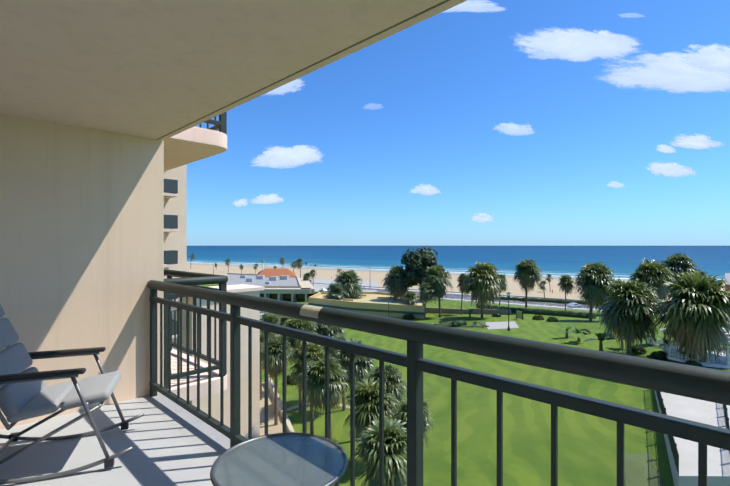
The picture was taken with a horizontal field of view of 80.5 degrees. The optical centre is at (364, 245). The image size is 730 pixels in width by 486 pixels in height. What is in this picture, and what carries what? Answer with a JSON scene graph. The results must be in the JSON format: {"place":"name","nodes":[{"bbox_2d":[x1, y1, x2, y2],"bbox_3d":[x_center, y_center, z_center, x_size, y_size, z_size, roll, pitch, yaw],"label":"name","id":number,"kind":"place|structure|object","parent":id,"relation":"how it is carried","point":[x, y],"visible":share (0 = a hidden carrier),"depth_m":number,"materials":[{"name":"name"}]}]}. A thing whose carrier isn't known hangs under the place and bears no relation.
{"place":"outdoors","nodes":[
{"label":"outdoors","id":0,"kind":"place"},
{"bbox_2d":[231,199,247,206],"bbox_3d":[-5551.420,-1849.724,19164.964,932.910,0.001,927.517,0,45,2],"label":"cloud","id":1,"kind":"structure","parent":0,"point":[240,202],"depth_m":19189.06,"materials":[{"name":"white"}]},
{"bbox_2d":[250,194,283,203],"bbox_3d":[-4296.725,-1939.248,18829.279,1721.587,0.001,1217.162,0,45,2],"label":"cloud","id":2,"kind":"structure","parent":0,"point":[268,199],"depth_m":18895.89,"materials":[{"name":"white"}]},
{"bbox_2d":[265,78,304,95],"bbox_3d":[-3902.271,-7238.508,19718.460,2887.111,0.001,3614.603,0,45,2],"label":"cloud","id":3,"kind":"structure","parent":0,"point":[293,86],"depth_m":19618.81,"materials":[{"name":"white"}]},
{"bbox_2d":[249,145,323,169],"bbox_3d":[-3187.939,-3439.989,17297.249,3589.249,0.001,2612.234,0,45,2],"label":"cloud","id":4,"kind":"structure","parent":0,"point":[282,157],"depth_m":17423.31,"materials":[{"name":"white"}]},
{"bbox_2d":[286,402,349,411],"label":"garden path","id":5,"kind":"structure","parent":0,"point":[297,406],"depth_m":43.88,"materials":[{"name":"grey concrete"}]},
{"bbox_2d":[410,184,439,195],"bbox_3d":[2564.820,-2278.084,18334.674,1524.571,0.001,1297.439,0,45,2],"label":"cloud","id":6,"kind":"structure","parent":0,"point":[428,189],"depth_m":18413.24,"materials":[{"name":"white"}]},
{"bbox_2d":[187,263,729,485],"bbox_3d":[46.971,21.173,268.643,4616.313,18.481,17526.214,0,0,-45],"label":"ground","id":7,"kind":"structure","parent":0,"point":[587,449],"depth_m":37.59,"materials":[{"name":"green plant"}]},
{"bbox_2d":[0,114,163,429],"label":"party wall","id":8,"kind":"structure","parent":7,"relation":"on","point":[81,237],"depth_m":3.72,"materials":[{"name":"paint"}]},
{"bbox_2d":[164,164,263,438],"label":"building","id":9,"kind":"structure","parent":7,"relation":"on","point":[175,218],"depth_m":34.45,"materials":[{"name":"paint"}]},
{"bbox_2d":[164,127,226,400],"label":"neighbour balconies","id":10,"kind":"structure","parent":9,"relation":"attached to","point":[190,145],"depth_m":4.61,"materials":[{"name":"beige concrete"}]},
{"bbox_2d":[164,111,227,388],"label":"neighbour railings","id":11,"kind":"object","parent":10,"relation":"on","point":[194,279],"visible":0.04,"depth_m":4.67,"materials":[{"name":"black metal"}]},
{"bbox_2d":[225,258,230,271],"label":"palm","id":12,"kind":"object","parent":7,"relation":"on","point":[227,262],"visible":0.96,"depth_m":378.19,"materials":[{"name":"green plant"}]},
{"bbox_2d":[260,332,263,399],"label":"palm","id":13,"kind":"object","parent":7,"relation":"on","point":[261,339],"visible":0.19,"depth_m":47.62,"materials":[{"name":"green plant"}]},
{"bbox_2d":[260,312,280,336],"bbox_3d":[-14.377,13.815,64.413,4.364,8.000,4.145,0,0,-45],"label":"bush","id":14,"kind":"object","parent":7,"relation":"on","point":[272,318],"visible":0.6,"depth_m":63.96,"materials":[{"name":"green plant"}]},
{"bbox_2d":[225,273,318,301],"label":"building","id":15,"kind":"structure","parent":7,"relation":"on","point":[285,288],"depth_m":159.47,"materials":[{"name":"beige paint"}]},
{"bbox_2d":[260,382,288,435],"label":"terrace walk","id":16,"kind":"structure","parent":7,"relation":"on","point":[273,428],"depth_m":42.01,"materials":[{"name":"beige concrete"}]},
{"bbox_2d":[268,374,294,431],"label":"terrace wall","id":17,"kind":"structure","parent":16,"relation":"on","point":[289,427],"depth_m":43.58,"materials":[{"name":"beige paint"}]},
{"bbox_2d":[258,268,295,277],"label":"roof","id":18,"kind":"structure","parent":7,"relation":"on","point":[267,272],"depth_m":204.85,"materials":[{"name":"orange tile"}]},
{"bbox_2d":[260,334,294,424],"bbox_3d":[-8.332,12.571,40.528,3.840,8.489,3.631,0,0,-45],"label":"palm","id":19,"kind":"object","parent":7,"relation":"on","point":[274,356],"visible":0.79,"depth_m":39.88,"materials":[{"name":"green plant"}]},
{"bbox_2d":[279,257,284,268],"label":"palm","id":20,"kind":"object","parent":7,"relation":"on","point":[281,259],"visible":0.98,"depth_m":429.57,"materials":[{"name":"green plant"}]},
{"bbox_2d":[287,372,295,384],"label":"shrub","id":21,"kind":"object","parent":7,"relation":"on","point":[289,379],"visible":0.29,"depth_m":52.80,"materials":[{"name":"green plant"}]},
{"bbox_2d":[291,261,295,271],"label":"palm","id":22,"kind":"object","parent":7,"relation":"on","point":[293,266],"visible":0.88,"depth_m":300.42,"materials":[{"name":"green plant"}]},
{"bbox_2d":[280,317,317,412],"bbox_3d":[-6.616,11.712,42.962,4.632,9.844,4.527,0,0,-45],"label":"palm","id":23,"kind":"object","parent":7,"relation":"on","point":[300,324],"visible":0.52,"depth_m":42.24,"materials":[{"name":"green plant"}]},
{"bbox_2d":[294,258,303,277],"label":"palm","id":24,"kind":"object","parent":7,"relation":"on","point":[299,262],"visible":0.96,"depth_m":282.81,"materials":[{"name":"green plant"}]},
{"bbox_2d":[287,342,331,433],"bbox_3d":[-4.622,12.233,36.881,3.998,8.376,4.160,0,0,27],"label":"palm","id":25,"kind":"object","parent":7,"relation":"on","point":[315,352],"visible":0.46,"depth_m":36.33,"materials":[{"name":"green plant"}]},
{"bbox_2d":[309,269,315,285],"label":"palm","id":26,"kind":"object","parent":7,"relation":"on","point":[312,273],"visible":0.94,"depth_m":211.92,"materials":[{"name":"green plant"}]},
{"bbox_2d":[298,354,349,439],"bbox_3d":[-2.860,12.028,30.801,3.844,8.500,4.086,0,0,-45],"label":"palm","id":27,"kind":"object","parent":7,"relation":"on","point":[316,379],"visible":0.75,"depth_m":30.03,"materials":[{"name":"green plant"}]},
{"bbox_2d":[310,322,347,353],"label":"palm","id":28,"kind":"object","parent":7,"relation":"on","point":[330,330],"visible":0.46,"depth_m":44.35,"materials":[{"name":"green plant"}]},
{"bbox_2d":[325,282,346,299],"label":"bush","id":29,"kind":"object","parent":7,"relation":"on","point":[336,291],"visible":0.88,"depth_m":123.14,"materials":[{"name":"green plant"}]},
{"bbox_2d":[329,334,347,410],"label":"palm","id":30,"kind":"object","parent":7,"relation":"on","point":[331,352],"visible":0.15,"depth_m":41.87,"materials":[{"name":"green plant"}]},
{"bbox_2d":[309,279,376,291],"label":"parking","id":31,"kind":"structure","parent":7,"relation":"on","point":[367,283],"depth_m":260.87,"materials":[{"name":"concrete"}]},
{"bbox_2d":[303,272,312,282],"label":"palm","id":32,"kind":"object","parent":31,"relation":"on","point":[307,276],"visible":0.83,"depth_m":180.69,"materials":[{"name":"green plant"}]},
{"bbox_2d":[334,269,365,298],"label":"palm","id":33,"kind":"object","parent":7,"relation":"on","point":[349,280],"visible":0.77,"depth_m":127.36,"materials":[{"name":"green plant"}]},
{"bbox_2d":[333,338,374,440],"bbox_3d":[-0.980,11.861,35.735,4.091,8.242,4.143,0,0,-45],"label":"palm","id":34,"kind":"object","parent":7,"relation":"on","point":[363,365],"visible":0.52,"depth_m":34.66,"materials":[{"name":"green plant"}]},
{"bbox_2d":[308,292,424,317],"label":"podium building","id":35,"kind":"structure","parent":7,"relation":"on","point":[373,303],"depth_m":115.77,"materials":[{"name":"yellow paint"}]},
{"bbox_2d":[343,377,399,484],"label":"palm","id":36,"kind":"object","parent":7,"relation":"on","point":[367,402],"visible":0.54,"depth_m":26.86,"materials":[{"name":"green plant"}]},
{"bbox_2d":[348,416,406,485],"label":"palm","id":37,"kind":"object","parent":7,"relation":"on","point":[395,453],"visible":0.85,"depth_m":21.26,"materials":[{"name":"green plant"}]},
{"bbox_2d":[365,364,406,419],"bbox_3d":[1.435,12.192,31.204,3.698,7.204,3.634,0,0,-45],"label":"palm","id":38,"kind":"object","parent":7,"relation":"on","point":[395,384],"visible":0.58,"depth_m":30.72,"materials":[{"name":"green plant"}]},
{"bbox_2d":[381,265,411,300],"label":"palm","id":39,"kind":"object","parent":7,"relation":"on","point":[395,287],"visible":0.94,"depth_m":122.32,"materials":[{"name":"green plant"}]},
{"bbox_2d":[402,313,414,319],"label":"shrub","id":40,"kind":"object","parent":7,"relation":"on","point":[407,316],"visible":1,"depth_m":105.81,"materials":[{"name":"green plant"}]},
{"bbox_2d":[403,291,418,304],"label":"bush","id":41,"kind":"object","parent":7,"relation":"on","point":[409,297],"visible":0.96,"depth_m":114.06,"materials":[{"name":"green plant"}]},
{"bbox_2d":[393,398,437,446],"bbox_3d":[2.796,12.463,25.754,2.959,6.692,2.860,0,0,-45],"label":"palm","id":42,"kind":"object","parent":7,"relation":"on","point":[401,414],"visible":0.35,"depth_m":25.31,"materials":[{"name":"green plant"}]},
{"bbox_2d":[401,247,437,299],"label":"oak tree","id":43,"kind":"object","parent":7,"relation":"on","point":[421,260],"visible":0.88,"depth_m":120.22,"materials":[{"name":"green plant"}]},
{"bbox_2d":[418,282,435,318],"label":"palm","id":44,"kind":"object","parent":7,"relation":"on","point":[426,292],"visible":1,"depth_m":104.97,"materials":[{"name":"green plant"}]},
{"bbox_2d":[420,264,454,317],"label":"palm","id":45,"kind":"object","parent":7,"relation":"on","point":[437,276],"visible":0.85,"depth_m":106.60,"materials":[{"name":"green plant"}]},
{"bbox_2d":[388,292,510,330],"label":"lawn lamp posts","id":46,"kind":"object","parent":7,"relation":"on","point":[508,296],"visible":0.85,"depth_m":76.81,"materials":[{"name":"black metal"}]},
{"bbox_2d":[433,319,468,326],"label":"patio hedge","id":47,"kind":"object","parent":7,"relation":"on","point":[449,323],"depth_m":89.23,"materials":[{"name":"green plant"}]},
{"bbox_2d":[451,322,460,326],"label":"shrub","id":48,"kind":"object","parent":7,"relation":"on","point":[455,324],"visible":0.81,"depth_m":88.86,"materials":[{"name":"green plant"}]},
{"bbox_2d":[457,273,469,314],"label":"palm","id":49,"kind":"object","parent":7,"relation":"on","point":[461,278],"visible":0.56,"depth_m":112.64,"materials":[{"name":"green plant"}]},
{"bbox_2d":[445,320,488,327],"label":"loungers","id":50,"kind":"object","parent":7,"relation":"on","point":[475,323],"visible":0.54,"depth_m":86.58,"materials":[{"name":"grey"}]},
{"bbox_2d":[426,307,510,314],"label":"hedge","id":51,"kind":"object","parent":7,"relation":"on","point":[458,311],"depth_m":114.94,"materials":[{"name":"green plant"}]},
{"bbox_2d":[464,308,477,319],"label":"banana plant","id":52,"kind":"object","parent":7,"relation":"on","point":[470,310],"visible":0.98,"depth_m":102.64,"materials":[{"name":"green plant"}]},
{"bbox_2d":[461,261,503,317],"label":"palm","id":53,"kind":"object","parent":7,"relation":"on","point":[483,280],"visible":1,"depth_m":103.65,"materials":[{"name":"green plant"}]},
{"bbox_2d":[492,312,500,316],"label":"shrub","id":54,"kind":"object","parent":7,"relation":"on","point":[496,314],"visible":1,"depth_m":106.91,"materials":[{"name":"green plant"}]},
{"bbox_2d":[495,273,507,305],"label":"palm","id":55,"kind":"object","parent":7,"relation":"on","point":[503,281],"visible":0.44,"depth_m":133.63,"materials":[{"name":"green plant"}]},
{"bbox_2d":[485,321,518,328],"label":"patio","id":56,"kind":"structure","parent":7,"relation":"on","point":[499,325],"depth_m":87.89,"materials":[{"name":"concrete"}]},
{"bbox_2d":[516,310,522,319],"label":"sign board","id":57,"kind":"object","parent":7,"relation":"on","point":[519,314],"visible":0.88,"depth_m":99.50,"materials":[{"name":"green"}]},
{"bbox_2d":[512,258,543,307],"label":"palm","id":58,"kind":"object","parent":7,"relation":"on","point":[527,274],"visible":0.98,"depth_m":114.91,"materials":[{"name":"green plant"}]},
{"bbox_2d":[476,304,596,318],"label":"road hedge","id":59,"kind":"object","parent":7,"relation":"on","point":[555,313],"depth_m":110.55,"materials":[{"name":"green plant"}]},
{"bbox_2d":[532,315,544,319],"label":"shrub","id":60,"kind":"object","parent":7,"relation":"on","point":[537,317],"visible":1,"depth_m":98.12,"materials":[{"name":"green plant"}]},
{"bbox_2d":[494,296,586,304],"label":"road hedge","id":61,"kind":"object","parent":7,"relation":"on","point":[539,300],"depth_m":152.14,"materials":[{"name":"green plant"}]},
{"bbox_2d":[538,281,545,298],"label":"palm","id":62,"kind":"object","parent":7,"relation":"on","point":[541,286],"visible":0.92,"depth_m":158.37,"materials":[{"name":"green plant"}]},
{"bbox_2d":[545,274,552,284],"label":"palm","id":63,"kind":"object","parent":7,"relation":"on","point":[548,278],"visible":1,"depth_m":214.66,"materials":[{"name":"green plant"}]},
{"bbox_2d":[546,316,557,321],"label":"shrub","id":64,"kind":"object","parent":7,"relation":"on","point":[553,319],"visible":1,"depth_m":92.39,"materials":[{"name":"green plant"}]},
{"bbox_2d":[556,324,573,337],"bbox_3d":[29.508,12.545,62.742,3.688,1.797,1.981,0,0,-10],"label":"banana plant","id":65,"kind":"object","parent":7,"relation":"on","point":[568,327],"visible":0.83,"depth_m":62.84,"materials":[{"name":"green plant"}]},
{"bbox_2d":[557,275,574,310],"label":"palm","id":66,"kind":"object","parent":7,"relation":"on","point":[565,283],"visible":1,"depth_m":116.70,"materials":[{"name":"green plant"}]},
{"bbox_2d":[566,327,588,342],"bbox_3d":[29.167,12.057,58.327,3.435,2.042,3.024,0,0,-21],"label":"banana plant","id":67,"kind":"object","parent":7,"relation":"on","point":[579,333],"visible":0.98,"depth_m":58.06,"materials":[{"name":"green plant"}]},
{"bbox_2d":[581,329,590,334],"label":"shrub","id":68,"kind":"object","parent":7,"relation":"on","point":[587,330],"visible":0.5,"depth_m":65.30,"materials":[{"name":"green plant"}]},
{"bbox_2d":[573,261,616,320],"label":"palm","id":69,"kind":"object","parent":7,"relation":"on","point":[593,289],"visible":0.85,"depth_m":93.18,"materials":[{"name":"green plant"}]},
{"bbox_2d":[583,333,612,350],"bbox_3d":[28.041,11.509,52.041,3.350,2.401,2.480,0,0,23],"label":"banana plant","id":70,"kind":"object","parent":7,"relation":"on","point":[599,336],"visible":0.92,"depth_m":51.47,"materials":[{"name":"green plant"}]},
{"bbox_2d":[595,278,664,355],"bbox_3d":[30.209,8.075,48.927,7.379,8.989,7.204,0,0,-45],"label":"palm","id":71,"kind":"object","parent":7,"relation":"on","point":[627,311],"visible":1,"depth_m":47.60,"materials":[{"name":"green plant"}]},
{"bbox_2d":[626,345,646,354],"bbox_3d":[31.322,11.950,49.799,2.101,1.016,2.032,0,0,-45],"label":"shrub","id":72,"kind":"object","parent":7,"relation":"on","point":[635,351],"visible":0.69,"depth_m":49.30,"materials":[{"name":"green plant"}]},
{"bbox_2d":[624,452,663,485],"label":"glass panel","id":73,"kind":"object","parent":7,"relation":"on","point":[640,469],"visible":0.85,"depth_m":26.86,"materials":[{"name":"glass"}]},
{"bbox_2d":[629,258,675,304],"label":"palm","id":74,"kind":"object","parent":7,"relation":"on","point":[653,273],"visible":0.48,"depth_m":86.21,"materials":[{"name":"green plant"}]},
{"bbox_2d":[646,329,662,344],"bbox_3d":[35.626,11.283,53.652,2.532,2.132,3.006,0,0,8],"label":"banana plant","id":75,"kind":"object","parent":7,"relation":"on","point":[652,337],"visible":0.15,"depth_m":53.50,"materials":[{"name":"green plant"}]},
{"bbox_2d":[650,351,668,359],"bbox_3d":[32.008,11.849,46.812,1.994,0.937,1.900,0,0,-45],"label":"shrub","id":76,"kind":"object","parent":7,"relation":"on","point":[659,355],"visible":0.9,"depth_m":46.44,"materials":[{"name":"green plant"}]},
{"bbox_2d":[659,337,672,346],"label":"banana plant","id":77,"kind":"object","parent":7,"relation":"on","point":[666,342],"visible":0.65,"depth_m":47.94,"materials":[{"name":"green plant"}]},
{"bbox_2d":[660,252,701,282],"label":"palm","id":78,"kind":"object","parent":7,"relation":"on","point":[678,263],"visible":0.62,"depth_m":167.93,"materials":[{"name":"green plant"}]},
{"bbox_2d":[674,348,694,362],"bbox_3d":[32.922,11.322,44.697,1.974,1.693,2.363,0,0,37],"label":"banana plant","id":79,"kind":"object","parent":7,"relation":"on","point":[693,357],"visible":0.31,"depth_m":44.02,"materials":[{"name":"green plant"}]},
{"bbox_2d":[645,328,729,368],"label":"fence","id":80,"kind":"object","parent":7,"relation":"on","point":[725,363],"visible":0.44,"depth_m":44.84,"materials":[{"name":"white wood"}]},
{"bbox_2d":[649,271,729,363],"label":"palm","id":81,"kind":"object","parent":7,"relation":"on","point":[696,312],"visible":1,"depth_m":42.48,"materials":[{"name":"green plant"}]},
{"bbox_2d":[654,390,729,485],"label":"drive ramp","id":82,"kind":"structure","parent":7,"relation":"on","point":[708,413],"depth_m":26.55,"materials":[{"name":"concrete"}]},
{"bbox_2d":[656,391,729,475],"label":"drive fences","id":83,"kind":"object","parent":82,"relation":"on","point":[674,450],"visible":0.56,"depth_m":27.47,"materials":[{"name":"green metal"}]},
{"bbox_2d":[684,360,702,366],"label":"shrub","id":84,"kind":"object","parent":7,"relation":"on","point":[689,362],"visible":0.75,"depth_m":42.87,"materials":[{"name":"green plant"}]},
{"bbox_2d":[725,273,729,290],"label":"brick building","id":85,"kind":"structure","parent":7,"relation":"on","point":[727,275],"depth_m":165.38,"materials":[{"name":"white"}]},
{"bbox_2d":[187,246,729,280],"bbox_3d":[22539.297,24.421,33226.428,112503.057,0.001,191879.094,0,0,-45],"label":"sea","id":86,"kind":"structure","parent":0,"point":[622,262],"depth_m":958.08,"materials":[{"name":"liquid"}]},
{"bbox_2d":[187,0,729,245],"label":"sky","id":87,"kind":"structure","parent":0,"point":[441,84],"materials":[{"name":"blue"}]},
{"bbox_2d":[441,0,505,12],"bbox_3d":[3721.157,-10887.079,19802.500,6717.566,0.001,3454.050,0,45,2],"label":"cloud","id":88,"kind":"structure","parent":0,"point":[478,6],"depth_m":19823.03,"materials":[{"name":"white"}]},
{"bbox_2d":[471,213,494,222],"bbox_3d":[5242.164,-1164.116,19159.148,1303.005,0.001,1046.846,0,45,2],"label":"cloud","id":89,"kind":"structure","parent":0,"point":[481,217],"depth_m":19205.35,"materials":[{"name":"white"}]},
{"bbox_2d":[494,122,534,135],"bbox_3d":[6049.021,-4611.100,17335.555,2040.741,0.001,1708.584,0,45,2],"label":"cloud","id":90,"kind":"structure","parent":0,"point":[511,128],"depth_m":17426.06,"materials":[{"name":"white"}]},
{"bbox_2d":[311,283,726,317],"bbox_3d":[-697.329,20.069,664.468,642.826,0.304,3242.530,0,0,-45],"label":"coast road","id":91,"kind":"structure","parent":0,"point":[450,296],"depth_m":153.37,"materials":[{"name":"grey asphalt"}]},
{"bbox_2d":[567,303,581,307],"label":"road car","id":92,"kind":"object","parent":91,"relation":"on","point":[573,305],"visible":0.96,"depth_m":137.71,"materials":[{"name":"grey paint"}]},
{"bbox_2d":[529,52,556,59],"bbox_3d":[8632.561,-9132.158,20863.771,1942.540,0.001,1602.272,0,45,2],"label":"cloud","id":93,"kind":"structure","parent":0,"point":[541,56],"depth_m":20883.32,"materials":[{"name":"white"}]},
{"bbox_2d":[512,27,640,61],"bbox_3d":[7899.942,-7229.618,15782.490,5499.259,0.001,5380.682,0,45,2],"label":"cloud","id":94,"kind":"structure","parent":0,"point":[575,45],"depth_m":16005.99,"materials":[{"name":"white"}]},
{"bbox_2d":[585,29,642,58],"bbox_3d":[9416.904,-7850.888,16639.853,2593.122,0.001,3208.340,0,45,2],"label":"cloud","id":95,"kind":"structure","parent":0,"point":[604,32],"depth_m":17285.29,"materials":[{"name":"white"}]},
{"bbox_2d":[607,181,623,187],"bbox_3d":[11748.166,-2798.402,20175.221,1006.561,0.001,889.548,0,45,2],"label":"cloud","id":96,"kind":"structure","parent":0,"point":[613,184],"depth_m":20228.48,"materials":[{"name":"white"}]},
{"bbox_2d":[617,13,644,17],"bbox_3d":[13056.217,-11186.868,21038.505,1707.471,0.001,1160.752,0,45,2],"label":"cloud","id":97,"kind":"structure","parent":0,"point":[633,14],"depth_m":21148.85,"materials":[{"name":"white"}]},
{"bbox_2d":[593,51,729,93],"bbox_3d":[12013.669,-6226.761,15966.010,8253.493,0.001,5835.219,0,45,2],"label":"cloud","id":98,"kind":"structure","parent":0,"point":[669,72],"depth_m":16083.07,"materials":[{"name":"white"}]},
{"bbox_2d":[655,144,676,152],"bbox_3d":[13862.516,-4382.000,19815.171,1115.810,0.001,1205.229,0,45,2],"label":"cloud","id":99,"kind":"structure","parent":0,"point":[665,148],"depth_m":19864.26,"materials":[{"name":"white"}]},
{"bbox_2d":[646,161,695,177],"bbox_3d":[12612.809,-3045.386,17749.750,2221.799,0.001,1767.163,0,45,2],"label":"cloud","id":100,"kind":"structure","parent":0,"point":[669,169],"depth_m":17832.93,"materials":[{"name":"white"}]},
{"bbox_2d":[670,133,724,148],"bbox_3d":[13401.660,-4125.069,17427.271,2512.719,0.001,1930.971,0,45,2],"label":"cloud","id":101,"kind":"structure","parent":0,"point":[695,142],"depth_m":17473.00,"materials":[{"name":"white"}]},
{"bbox_2d":[679,43,729,73],"bbox_3d":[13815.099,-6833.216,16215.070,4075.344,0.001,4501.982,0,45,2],"label":"cloud","id":102,"kind":"structure","parent":0,"point":[715,58],"depth_m":16622.13,"materials":[{"name":"white"}]},
{"bbox_3d":[-0.236,3.221,0.791,2.360,31.600,7.250,0,0,-45],"label":"back wall","id":103,"kind":"object","parent":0,"visible":0},
{"bbox_2d":[0,393,229,485],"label":"balcony floor","id":104,"kind":"structure","parent":103,"relation":"attached to","point":[171,442],"depth_m":3.00,"materials":[{"name":"paint"}]},
{"bbox_2d":[0,304,143,483],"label":"rocking chair","id":105,"kind":"object","parent":104,"relation":"on","point":[28,393],"visible":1,"depth_m":2.75,"materials":[{"name":"grey fabric"}]},
{"bbox_2d":[210,432,347,485],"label":"side table","id":106,"kind":"object","parent":104,"relation":"on","point":[291,459],"visible":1,"depth_m":1.83,"materials":[{"name":"clear glass"}]},
{"bbox_2d":[147,280,729,485],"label":"balcony railing","id":107,"kind":"object","parent":104,"relation":"on","point":[702,383],"visible":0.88,"depth_m":1.82,"materials":[{"name":"metal"}]},
{"bbox_2d":[0,0,466,140],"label":"balcony ceiling","id":108,"kind":"structure","parent":103,"relation":"attached to","point":[162,70],"depth_m":2.26,"materials":[{"name":"paint"}]},
{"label":"parking lot","id":109,"kind":"structure","parent":0,"visible":0},
{"bbox_2d":[275,314,289,325],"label":"gate house","id":110,"kind":"structure","parent":109,"relation":"on","point":[283,319],"depth_m":97.61,"materials":[{"name":"paint"}]}
]}

